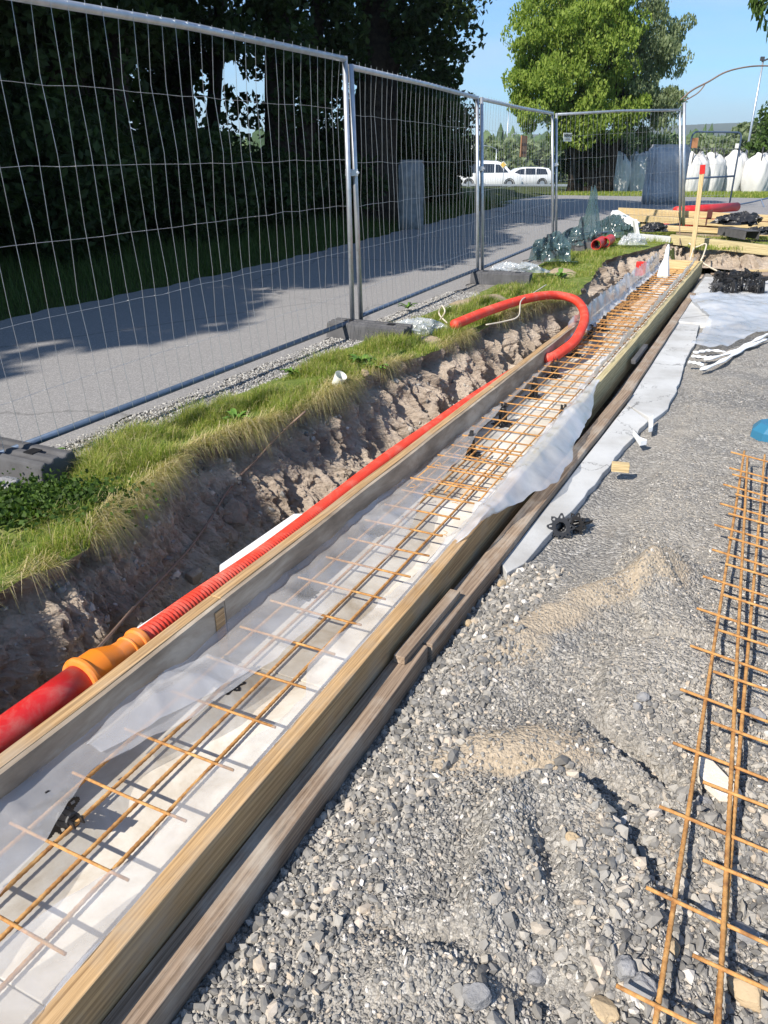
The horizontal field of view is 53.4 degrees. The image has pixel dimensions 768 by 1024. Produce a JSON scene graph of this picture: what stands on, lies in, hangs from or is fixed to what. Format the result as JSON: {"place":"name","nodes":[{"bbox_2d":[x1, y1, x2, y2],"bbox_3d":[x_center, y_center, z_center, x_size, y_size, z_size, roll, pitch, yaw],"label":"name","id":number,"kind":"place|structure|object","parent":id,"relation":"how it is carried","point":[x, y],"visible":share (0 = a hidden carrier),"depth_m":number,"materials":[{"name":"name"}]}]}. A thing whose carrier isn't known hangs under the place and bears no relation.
{"place":"outdoors","nodes":[
{"label":"outdoors","id":0,"kind":"place"},
{"bbox_2d":[50,291,479,457],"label":"shoulder gravel","id":1,"kind":"structure","parent":0,"point":[444,299],"depth_m":5.38,"materials":[{"name":"gravel"}]},
{"bbox_2d":[0,206,604,447],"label":"path","id":2,"kind":"structure","parent":0,"point":[65,350],"depth_m":7.15,"materials":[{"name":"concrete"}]},
{"bbox_2d":[67,236,599,450],"bbox_3d":[-0.792,-1.044,5.444,0.620,0.109,21.000,11,27,23],"label":"shoulder","id":3,"kind":"object","parent":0,"point":[530,263],"visible":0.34,"depth_m":8.80},
{"bbox_2d":[348,63,478,319],"bbox_3d":[0.452,-3.141,7.599,0.160,2.014,3.525,10,27,20],"label":"fence","id":4,"kind":"object","parent":3,"relation":"on","point":[352,68],"visible":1,"depth_m":6.98,"materials":[{"name":"metal"}]},
{"bbox_2d":[0,122,759,320],"bbox_3d":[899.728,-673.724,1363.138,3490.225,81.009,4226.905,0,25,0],"label":"ground","id":5,"kind":"structure","parent":0,"point":[524,192],"depth_m":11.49,"materials":[{"name":"plant"}]},
{"bbox_2d":[0,77,158,268],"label":"shrub","id":6,"kind":"object","parent":5,"relation":"on","point":[25,148],"visible":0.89,"depth_m":9.28,"materials":[{"name":"green plant"}]},
{"bbox_2d":[0,0,183,241],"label":"broadleaf tree","id":7,"kind":"object","parent":5,"relation":"on","point":[47,50],"visible":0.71,"depth_m":10.04,"materials":[{"name":"green plant"}]},
{"bbox_2d":[129,0,240,131],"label":"broadleaf tree","id":8,"kind":"object","parent":5,"relation":"on","point":[207,64],"visible":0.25,"depth_m":17.27,"materials":[{"name":"green plant"}]},
{"bbox_2d":[112,109,271,245],"bbox_3d":[-3.522,-5.054,12.007,3.587,2.301,2.668,0,25,0],"label":"shrub","id":9,"kind":"object","parent":5,"relation":"on","point":[208,170],"visible":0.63,"depth_m":11.57,"materials":[{"name":"green plant"}]},
{"bbox_2d":[164,0,360,222],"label":"broadleaf tree","id":10,"kind":"object","parent":5,"relation":"on","point":[313,27],"visible":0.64,"depth_m":13.40,"materials":[{"name":"green plant"}]},
{"bbox_2d":[231,145,329,234],"bbox_3d":[-2.310,-5.744,13.812,2.691,1.662,2.190,0,25,0],"label":"shrub","id":11,"kind":"object","parent":5,"relation":"on","point":[286,171],"visible":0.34,"depth_m":13.37,"materials":[{"name":"green plant"}]},
{"bbox_2d":[306,130,388,220],"bbox_3d":[-1.032,-6.598,15.327,2.186,1.930,2.142,-22,33,-39],"label":"shrub","id":12,"kind":"object","parent":5,"relation":"on","point":[337,175],"visible":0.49,"depth_m":14.93,"materials":[{"name":"green plant"}]},
{"bbox_2d":[219,0,492,222],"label":"broadleaf tree","id":13,"kind":"object","parent":5,"relation":"on","point":[386,38],"visible":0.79,"depth_m":14.07,"materials":[{"name":"green plant"}]},
{"bbox_2d":[296,3,426,153],"bbox_3d":[-0.786,-9.327,17.546,3.796,4.341,2.803,0,25,0],"label":"broadleaf tree","id":14,"kind":"object","parent":5,"relation":"on","point":[339,101],"visible":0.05,"depth_m":17.03,"materials":[{"name":"green plant"}]},
{"bbox_2d":[398,160,423,230],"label":"concrete pillar","id":15,"kind":"structure","parent":5,"relation":"on","point":[413,178],"depth_m":14.56,"materials":[{"name":"concrete"}]},
{"bbox_2d":[342,59,483,148],"bbox_3d":[0.730,-9.758,19.828,3.736,3.841,3.104,0,25,0],"label":"shrub","id":16,"kind":"object","parent":5,"relation":"on","point":[468,138],"visible":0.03,"depth_m":19.23,"materials":[{"name":"green plant"}]},
{"bbox_2d":[397,125,446,204],"bbox_3d":[0.246,-7.541,16.895,2.104,1.847,1.823,-11,27,-22],"label":"shrub","id":17,"kind":"object","parent":5,"relation":"on","point":[425,152],"visible":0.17,"depth_m":16.47,"materials":[{"name":"green plant"}]},
{"bbox_2d":[423,131,479,207],"bbox_3d":[1.197,-8.171,18.348,1.763,2.008,1.741,-21,32,-38],"label":"shrub","id":18,"kind":"object","parent":5,"relation":"on","point":[450,150],"visible":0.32,"depth_m":17.97,"materials":[{"name":"green plant"}]},
{"bbox_2d":[231,123,730,152],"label":"forest","id":19,"kind":"object","parent":5,"relation":"on","point":[255,137],"visible":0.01,"depth_m":139.29,"materials":[{"name":"plant"}]},
{"bbox_2d":[484,134,542,167],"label":"roadside tree","id":20,"kind":"object","parent":5,"relation":"on","point":[509,152],"visible":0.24,"depth_m":76.56,"materials":[{"name":"green plant"}]},
{"bbox_2d":[508,138,567,181],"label":"roadside tree","id":21,"kind":"object","parent":5,"relation":"on","point":[543,153],"visible":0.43,"depth_m":74.27,"materials":[{"name":"green plant"}]},
{"bbox_2d":[558,133,607,186],"bbox_3d":[7.605,-13.385,28.913,1.964,2.561,1.620,11,27,23],"label":"shrub","id":22,"kind":"object","parent":5,"relation":"on","point":[563,159],"visible":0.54,"depth_m":28.55,"materials":[{"name":"green plant"}]},
{"bbox_2d":[500,0,696,192],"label":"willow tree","id":23,"kind":"object","parent":5,"relation":"on","point":[556,72],"visible":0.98,"depth_m":26.40,"materials":[{"name":"green plant"}]},
{"bbox_2d":[614,147,630,191],"bbox_3d":[8.912,-13.080,29.211,1.044,1.598,1.030,14,28,27],"label":"bulk sack","id":24,"kind":"object","parent":5,"relation":"on","point":[623,166],"visible":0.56,"depth_m":28.85,"materials":[{"name":"white fabric"}]},
{"bbox_2d":[627,147,648,191],"bbox_3d":[9.849,-13.213,29.527,1.043,1.598,1.030,0,25,0],"label":"bulk sack","id":25,"kind":"object","parent":5,"relation":"on","point":[638,166],"visible":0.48,"depth_m":29.16,"materials":[{"name":"white fabric"}]},
{"bbox_2d":[547,190,767,197],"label":"verge grass","id":26,"kind":"structure","parent":5,"relation":"on","point":[750,194],"depth_m":26.32,"materials":[{"name":"plant"}]},
{"bbox_2d":[641,144,688,203],"bbox_3d":[7.516,-8.975,20.418,0.988,1.534,0.520,0,25,0],"label":"wrapped stack","id":27,"kind":"object","parent":5,"relation":"on","point":[668,177],"visible":0.69,"depth_m":20.21,"materials":[{"name":"plastic"}]},
{"bbox_2d":[685,147,709,191],"bbox_3d":[11.846,-13.078,29.207,1.036,1.598,1.032,-9,26,-18],"label":"bulk sack","id":28,"kind":"object","parent":5,"relation":"on","point":[695,168],"visible":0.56,"depth_m":28.84,"materials":[{"name":"white fabric"}]},
{"bbox_2d":[689,133,730,154],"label":"roadside tree","id":29,"kind":"object","parent":5,"relation":"on","point":[709,142],"visible":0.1,"depth_m":80.08,"materials":[{"name":"green plant"}]},
{"bbox_2d":[705,147,725,191],"bbox_3d":[12.626,-13.212,29.525,1.030,1.597,1.040,23,33,40],"label":"bulk sack","id":30,"kind":"object","parent":5,"relation":"on","point":[715,170],"visible":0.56,"depth_m":29.16,"materials":[{"name":"white fabric"}]},
{"bbox_2d":[721,148,748,191],"bbox_3d":[13.671,-13.347,29.848,1.031,1.598,1.044,-21,32,-38],"label":"bulk sack","id":31,"kind":"object","parent":5,"relation":"on","point":[743,158],"visible":0.59,"depth_m":29.49,"materials":[{"name":"white fabric"}]},
{"bbox_2d":[710,120,765,158],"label":"roadside tree","id":32,"kind":"object","parent":5,"relation":"on","point":[743,128],"visible":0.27,"depth_m":70.73,"materials":[{"name":"green plant"}]},
{"bbox_2d":[741,147,767,191],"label":"bulk sack","id":33,"kind":"object","parent":5,"relation":"on","point":[755,174],"visible":0.94,"depth_m":28.95,"materials":[{"name":"white fabric"}]},
{"bbox_2d":[743,101,767,153],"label":"roadside tree","id":34,"kind":"object","parent":5,"relation":"on","point":[762,126],"visible":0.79,"depth_m":35.72,"materials":[{"name":"green plant"}]},
{"bbox_2d":[0,243,767,714],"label":"excavated soil wall","id":35,"kind":"structure","parent":0,"point":[386,413],"depth_m":4.17,"materials":[{"name":"soil"}]},
{"bbox_2d":[96,411,305,647],"bbox_3d":[-0.842,0.005,3.571,0.241,0.400,2.063,7,26,14],"label":"cable","id":36,"kind":"object","parent":35,"relation":"hanging from","point":[115,628],"visible":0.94,"depth_m":3.60,"materials":[{"name":"plastic"}]},
{"bbox_2d":[222,498,247,526],"bbox_3d":[-0.792,0.002,4.050,0.144,0.193,0.160,0,25,0],"label":"rock","id":37,"kind":"object","parent":35,"relation":"on","point":[238,510],"visible":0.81,"depth_m":3.99,"materials":[{"name":"stone"}]},
{"bbox_2d":[0,292,582,615],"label":"dry grass fringe","id":38,"kind":"object","parent":35,"relation":"on","point":[165,469],"visible":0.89,"depth_m":3.91,"materials":[{"name":"plant"}]},
{"bbox_2d":[0,246,755,700],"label":"wall pebbles","id":39,"kind":"object","parent":35,"relation":"attached to","point":[176,574],"depth_m":3.58,"materials":[{"name":"stone"}]},
{"bbox_2d":[670,234,767,255],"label":"timber plank","id":40,"kind":"object","parent":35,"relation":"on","point":[755,248],"visible":0.8,"depth_m":12.39,"materials":[{"name":"brown wood"}]},
{"bbox_2d":[717,226,759,239],"bbox_3d":[5.896,-4.650,12.724,0.238,0.131,0.900,-2,25,-5],"label":"steel channel","id":41,"kind":"object","parent":40,"relation":"on","point":[735,232],"visible":1,"depth_m":12.61,"materials":[{"name":"metal"}]},
{"bbox_2d":[0,225,767,591],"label":"grass bank","id":42,"kind":"structure","parent":0,"point":[582,282],"depth_m":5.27,"materials":[{"name":"plant"}]},
{"bbox_2d":[0,437,78,487],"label":"concrete ballast","id":43,"kind":"structure","parent":42,"relation":"on","point":[35,458],"depth_m":3.56,"materials":[{"name":"grey concrete"}]},
{"bbox_2d":[0,0,354,452],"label":"fence","id":44,"kind":"object","parent":43,"relation":"on","point":[87,8],"visible":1,"depth_m":4.49,"materials":[{"name":"metal"}]},
{"bbox_2d":[0,465,166,542],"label":"clover patch","id":45,"kind":"object","parent":42,"relation":"on","point":[24,501],"visible":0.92,"depth_m":3.18,"materials":[{"name":"green plant"}]},
{"bbox_2d":[326,317,413,340],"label":"concrete ballast","id":46,"kind":"structure","parent":42,"relation":"on","point":[357,329],"depth_m":6.38,"materials":[{"name":"concrete"}]},
{"bbox_2d":[470,270,532,284],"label":"concrete ballast","id":47,"kind":"structure","parent":42,"relation":"on","point":[489,277],"depth_m":9.22,"materials":[{"name":"concrete"}]},
{"bbox_2d":[480,97,553,269],"bbox_3d":[1.907,-4.529,10.580,0.210,1.986,3.628,11,27,23],"label":"fence","id":48,"kind":"object","parent":47,"relation":"on","point":[506,104],"visible":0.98,"depth_m":10.02,"materials":[{"name":"metal"}]},
{"bbox_2d":[531,231,577,261],"bbox_3d":[2.294,-3.618,10.392,0.656,0.384,0.450,0,25,0],"label":"crumpled plastic","id":49,"kind":"object","parent":42,"relation":"on","point":[546,247],"visible":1,"depth_m":10.42,"materials":[{"name":"plastic"}]},
{"bbox_2d":[554,240,598,250],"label":"concrete ballast","id":50,"kind":"structure","parent":42,"relation":"on","point":[569,245],"depth_m":12.09,"materials":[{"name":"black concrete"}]},
{"bbox_2d":[557,186,602,245],"bbox_3d":[3.101,-4.711,12.091,0.794,0.882,0.572,0,25,0],"label":"crumpled plastic","id":51,"kind":"object","parent":50,"relation":"on","point":[589,221],"visible":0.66,"depth_m":12.04,"materials":[{"name":"plastic"}]},
{"bbox_2d":[555,108,680,239],"bbox_3d":[4.048,-5.716,12.904,3.386,2.066,0.227,-17,30,-32],"label":"fence","id":52,"kind":"object","parent":50,"relation":"on","point":[596,157],"visible":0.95,"depth_m":12.70,"materials":[{"name":"metal"}]},
{"bbox_2d":[682,102,685,225],"bbox_3d":[5.378,-6.172,13.705,0.375,2.084,0.056,0,25,0],"label":"corner pole","id":53,"kind":"object","parent":52,"relation":"attached to","point":[683,157],"visible":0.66,"depth_m":13.62,"materials":[{"name":"metal"}]},
{"bbox_2d":[593,214,632,237],"bbox_3d":[4.019,-4.952,13.182,0.824,0.363,0.566,0,25,0],"label":"crumpled plastic","id":54,"kind":"object","parent":42,"relation":"on","point":[615,224],"visible":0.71,"depth_m":13.12,"materials":[{"name":"plastic"}]},
{"bbox_2d":[629,215,767,227],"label":"timber plank","id":55,"kind":"object","parent":42,"relation":"on","point":[688,221],"visible":0.54,"depth_m":14.11,"materials":[{"name":"brown wood"}]},
{"bbox_2d":[618,208,767,221],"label":"timber plank","id":56,"kind":"object","parent":55,"relation":"on","point":[657,212],"visible":0.69,"depth_m":14.27,"materials":[{"name":"brown wood"}]},
{"bbox_2d":[640,224,767,235],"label":"timber plank","id":57,"kind":"object","parent":42,"relation":"on","point":[690,229],"visible":0.41,"depth_m":13.52,"materials":[{"name":"brown wood"}]},
{"bbox_2d":[710,211,762,226],"bbox_3d":[6.088,-5.065,13.187,0.974,0.265,0.592,0,25,0],"label":"black sack","id":58,"kind":"object","parent":57,"relation":"on","point":[746,218],"visible":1,"depth_m":13.07,"materials":[{"name":"plastic"}]},
{"bbox_2d":[130,0,767,137],"label":"sky","id":59,"kind":"structure","parent":0,"point":[724,37],"materials":[{"name":"blue"}]},
{"bbox_2d":[171,274,767,1023],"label":"gravel ground","id":60,"kind":"structure","parent":0,"point":[613,506],"depth_m":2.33,"materials":[{"name":"gravel"}]},
{"bbox_2d":[101,644,427,1023],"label":"base timber","id":61,"kind":"object","parent":60,"relation":"on","point":[163,987],"visible":0.92,"depth_m":1.86,"materials":[{"name":"wood"}]},
{"bbox_2d":[462,982,491,1010],"bbox_3d":[0.187,0.979,1.545,0.061,0.036,0.048,0,25,0],"label":"rock","id":62,"kind":"object","parent":60,"relation":"on","point":[476,996],"visible":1,"depth_m":1.53,"materials":[{"name":"stone"}]},
{"bbox_2d":[422,390,632,661],"bbox_3d":[0.959,-0.180,4.170,0.083,0.087,3.616,12,28,24],"label":"base timber","id":63,"kind":"object","parent":60,"relation":"on","point":[474,584],"visible":0.78,"depth_m":3.44,"materials":[{"name":"wood"}]},
{"bbox_2d":[394,589,459,664],"bbox_3d":[0.163,0.406,2.763,0.044,0.031,0.490,12,28,24],"label":"short batten","id":64,"kind":"object","parent":63,"relation":"on","point":[411,644],"visible":1,"depth_m":2.72,"materials":[{"name":"wood"}]},
{"bbox_2d":[526,965,545,986],"bbox_3d":[0.321,0.984,1.613,0.039,0.036,0.038,13,28,26],"label":"rock","id":65,"kind":"object","parent":60,"relation":"on","point":[535,977],"visible":1,"depth_m":1.60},
{"bbox_2d":[547,513,574,538],"bbox_3d":[0.836,0.067,3.638,0.130,0.130,0.129,4,3,8],"label":"rebar spacer","id":66,"kind":"object","parent":60,"relation":"on","point":[565,528],"visible":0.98,"depth_m":3.58,"materials":[{"name":"black plastic"}]},
{"bbox_2d":[501,405,647,578],"bbox_3d":[1.185,-0.216,4.286,0.202,0.048,2.692,12,28,25],"label":"plastic sheet","id":67,"kind":"object","parent":60,"relation":"on","point":[593,469],"visible":0.84,"depth_m":4.08,"materials":[{"name":"grey plastic"}]},
{"bbox_2d":[590,995,619,1023],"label":"rock","id":68,"kind":"object","parent":60,"relation":"on","point":[605,1009],"visible":1,"depth_m":1.51,"materials":[{"name":"stone"}]},
{"bbox_2d":[613,955,636,980],"bbox_3d":[0.494,0.931,1.567,0.044,0.041,0.053,0,25,0],"label":"rock","id":69,"kind":"object","parent":60,"relation":"on","point":[624,967],"visible":1,"depth_m":1.55,"materials":[{"name":"stone"}]},
{"bbox_2d":[622,972,656,1000],"bbox_3d":[0.516,0.955,1.542,0.069,0.048,0.045,15,29,29],"label":"rock","id":70,"kind":"object","parent":60,"relation":"on","point":[642,984],"visible":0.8,"depth_m":1.53,"materials":[{"name":"stone"}]},
{"bbox_2d":[621,293,695,394],"bbox_3d":[2.857,-1.806,7.691,0.083,0.082,4.980,11,27,23],"label":"base timber","id":71,"kind":"object","parent":60,"relation":"on","point":[634,380],"visible":0.71,"depth_m":6.80,"materials":[{"name":"wood"}]},
{"bbox_2d":[626,323,698,422],"bbox_3d":[2.513,-1.308,6.646,0.286,0.046,3.668,11,27,23],"label":"plastic sheet","id":72,"kind":"object","parent":60,"relation":"on","point":[654,393],"visible":0.87,"depth_m":6.10,"materials":[{"name":"grey plastic"}]},
{"bbox_2d":[615,450,767,1023],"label":"rebar mesh","id":73,"kind":"object","parent":60,"relation":"on","point":[657,1006],"visible":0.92,"depth_m":2.03,"materials":[{"name":"metal"}]},
{"bbox_2d":[697,757,741,802],"bbox_3d":[0.894,0.728,2.069,0.070,0.030,0.155,-7,26,-14],"label":"rock","id":74,"kind":"object","parent":60,"relation":"on","point":[710,770],"visible":0.74,"depth_m":2.06,"materials":[{"name":"stone"}]},
{"bbox_2d":[678,277,767,327],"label":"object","id":75,"kind":"object","parent":60,"relation":"on","point":[694,313],"visible":0.52,"depth_m":8.70,"materials":[{"name":"grey plastic"}]},
{"bbox_2d":[690,291,767,346],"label":"plastic sheet","id":76,"kind":"object","parent":75,"relation":"on","point":[757,317],"visible":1,"depth_m":8.33,"materials":[{"name":"plastic"}]},
{"bbox_2d":[692,456,767,1023],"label":"rebar mesh","id":77,"kind":"object","parent":60,"relation":"on","point":[721,968],"visible":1,"depth_m":1.94,"materials":[{"name":"metal"}]},
{"bbox_2d":[730,920,758,945],"bbox_3d":[0.789,0.923,1.678,0.054,0.037,0.055,0,25,0],"label":"rock","id":78,"kind":"object","parent":60,"relation":"on","point":[744,927],"visible":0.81,"depth_m":1.67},
{"bbox_2d":[727,971,762,1012],"bbox_3d":[0.741,0.977,1.568,0.071,0.049,0.072,12,27,24],"label":"rock","id":79,"kind":"object","parent":60,"relation":"on","point":[746,994],"visible":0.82,"depth_m":1.55,"materials":[{"name":"stone"}]},
{"bbox_2d":[750,419,767,441],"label":"blue lid","id":80,"kind":"object","parent":60,"relation":"on","point":[759,431],"visible":1,"depth_m":4.62,"materials":[{"name":"plastic"}]},
{"bbox_2d":[489,195,767,223],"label":"road","id":81,"kind":"structure","parent":0,"point":[567,210],"depth_m":20.09,"materials":[{"name":"asphalt"}]},
{"bbox_2d":[673,202,740,211],"bbox_3d":[7.133,-6.685,16.851,2.162,0.213,0.190,-16,29,-30],"label":"long red pipe","id":82,"kind":"object","parent":81,"relation":"on","point":[727,207],"visible":0.68,"depth_m":16.89,"materials":[{"name":"plastic"}]},
{"bbox_2d":[681,131,767,206],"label":"fence","id":83,"kind":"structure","parent":81,"relation":"on","point":[693,143],"depth_m":18.78,"materials":[{"name":"metal"}]},
{"bbox_2d":[554,273,703,469],"bbox_3d":[1.274,-0.961,6.525,2.000,0.303,15.500,11,27,23],"label":"wooden plank","id":84,"kind":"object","parent":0,"point":[609,399],"depth_m":7.32,"materials":[{"name":"wood"}]},
{"bbox_2d":[220,514,301,571],"bbox_3d":[-0.148,0.009,3.978,0.290,0.120,1.817,20,32,37],"label":"white foam board","id":85,"kind":"object","parent":84,"relation":"on","point":[255,544],"visible":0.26,"depth_m":3.55,"materials":[{"name":"plastic"}]},
{"bbox_2d":[0,266,658,850],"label":"formwork","id":86,"kind":"object","parent":84,"relation":"on","point":[66,740],"visible":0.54,"depth_m":2.69,"materials":[{"name":"wood"}]},
{"bbox_2d":[139,291,588,639],"bbox_3d":[0.358,-0.915,5.260,0.877,0.371,6.401,13,28,26],"label":"corrugated hose","id":87,"kind":"object","parent":86,"relation":"on","point":[157,624],"visible":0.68,"depth_m":3.90,"materials":[{"name":"red plastic"}]},
{"bbox_2d":[0,274,686,1023],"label":"foam floor","id":88,"kind":"structure","parent":84,"relation":"on","point":[36,984],"depth_m":2.36,"materials":[{"name":"plastic"}]},
{"bbox_2d":[31,787,84,838],"bbox_3d":[-0.826,0.797,1.991,0.135,0.136,0.136,-7,15,43],"label":"rebar spacer","id":89,"kind":"object","parent":88,"relation":"on","point":[68,818],"visible":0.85,"depth_m":2.01,"materials":[{"name":"black plastic"}]},
{"bbox_2d":[212,655,245,694],"bbox_3d":[-0.536,0.544,2.613,0.109,0.114,0.109,7,26,15],"label":"rebar spacer","id":90,"kind":"object","parent":88,"relation":"on","point":[227,672],"visible":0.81,"depth_m":2.61,"materials":[{"name":"black plastic"}]},
{"bbox_2d":[0,440,520,991],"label":"rebar mesh","id":91,"kind":"object","parent":88,"relation":"on","point":[112,826],"visible":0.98,"depth_m":2.31,"materials":[{"name":"metal"}]},
{"bbox_2d":[406,314,644,501],"bbox_3d":[1.452,-1.097,6.015,0.470,0.016,5.331,11,27,23],"label":"rebar mesh","id":92,"kind":"object","parent":91,"relation":"on","point":[478,459],"visible":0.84,"depth_m":4.93,"materials":[{"name":"metal"}]},
{"bbox_2d":[295,570,318,601],"bbox_3d":[-0.326,0.294,3.154,0.109,0.114,0.109,2,25,4],"label":"rebar spacer","id":93,"kind":"object","parent":88,"relation":"on","point":[309,590],"visible":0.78,"depth_m":3.15,"materials":[{"name":"black plastic"}]},
{"bbox_2d":[597,315,610,331],"bbox_3d":[2.312,-1.985,8.027,0.146,0.152,0.146,-20,32,-37],"label":"rebar spacer","id":94,"kind":"object","parent":88,"relation":"on","point":[604,318],"visible":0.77,"depth_m":8.02,"materials":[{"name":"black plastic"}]},
{"bbox_2d":[596,268,689,329],"bbox_3d":[3.422,-2.795,9.710,0.489,0.016,4.995,11,27,23],"label":"rebar mesh","id":95,"kind":"object","parent":94,"relation":"on","point":[645,300],"visible":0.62,"depth_m":9.03,"materials":[{"name":"metal"}]},
{"bbox_2d":[570,269,690,354],"bbox_3d":[3.049,-2.490,8.986,0.462,0.016,6.002,11,27,23],"label":"rebar mesh","id":96,"kind":"object","parent":95,"relation":"on","point":[628,314],"visible":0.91,"depth_m":8.23,"materials":[{"name":"metal"}]},
{"bbox_2d":[565,252,660,342],"bbox_3d":[2.962,-2.758,9.323,0.158,0.236,6.100,12,27,23],"label":"plastic film","id":97,"kind":"object","parent":96,"relation":"on","point":[618,287],"visible":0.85,"depth_m":9.53,"materials":[{"name":"plastic"}]},
{"bbox_2d":[32,259,702,1023],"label":"formwork","id":98,"kind":"object","parent":84,"relation":"on","point":[108,971],"visible":0.77,"depth_m":2.01,"materials":[{"name":"brown wood"}]},
{"bbox_2d":[427,379,599,561],"bbox_3d":[0.913,-0.354,4.245,0.302,0.133,2.800,11,27,23],"label":"plastic film","id":99,"kind":"object","parent":98,"relation":"on","point":[570,421],"visible":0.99,"depth_m":3.83,"materials":[{"name":"plastic"}]},
{"bbox_2d":[578,255,697,389],"bbox_3d":[3.030,-2.364,8.459,0.155,0.240,7.550,11,27,23],"label":"plastic film","id":100,"kind":"object","parent":98,"relation":"on","point":[602,360],"visible":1,"depth_m":6.83,"materials":[{"name":"plastic"}]},
{"bbox_2d":[689,165,705,256],"bbox_3d":[4.904,-4.701,11.969,0.125,1.349,0.066,7,26,15],"label":"marker stake","id":101,"kind":"object","parent":84,"relation":"on","point":[698,203],"visible":0.98,"depth_m":11.93,"materials":[{"name":"brown wood"}]},
{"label":"white foam board","id":102,"kind":"object","parent":84,"relation":"on","visible":0},
{"bbox_2d":[0,666,92,752],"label":"red pipe","id":103,"kind":"object","parent":102,"relation":"on","point":[36,708],"visible":0.61,"depth_m":2.24,"materials":[{"name":"plastic"}]},
{"bbox_2d":[62,628,150,683],"bbox_3d":[-0.900,0.485,2.510,0.154,0.154,0.263,11,27,23],"label":"pipe reducer","id":104,"kind":"object","parent":103,"relation":"attached to","point":[95,665],"visible":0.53,"depth_m":2.45,"materials":[{"name":"orange plastic"}]},
{"bbox_2d":[747,0,767,42],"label":"overhanging branch","id":105,"kind":"object","parent":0,"point":[758,8],"visible":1,"depth_m":7.63,"materials":[{"name":"green plant"}]},
{"label":"far road","id":106,"kind":"structure","parent":0,"visible":0},
{"bbox_2d":[457,160,522,186],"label":"van","id":107,"kind":"object","parent":106,"relation":"on","point":[509,176],"visible":0.49,"depth_m":58.21,"materials":[{"name":"white paint"}]},
{"bbox_2d":[501,167,550,186],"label":"estate car","id":108,"kind":"object","parent":106,"relation":"on","point":[529,175],"visible":0.39,"depth_m":59.63,"materials":[{"name":"white paint"}]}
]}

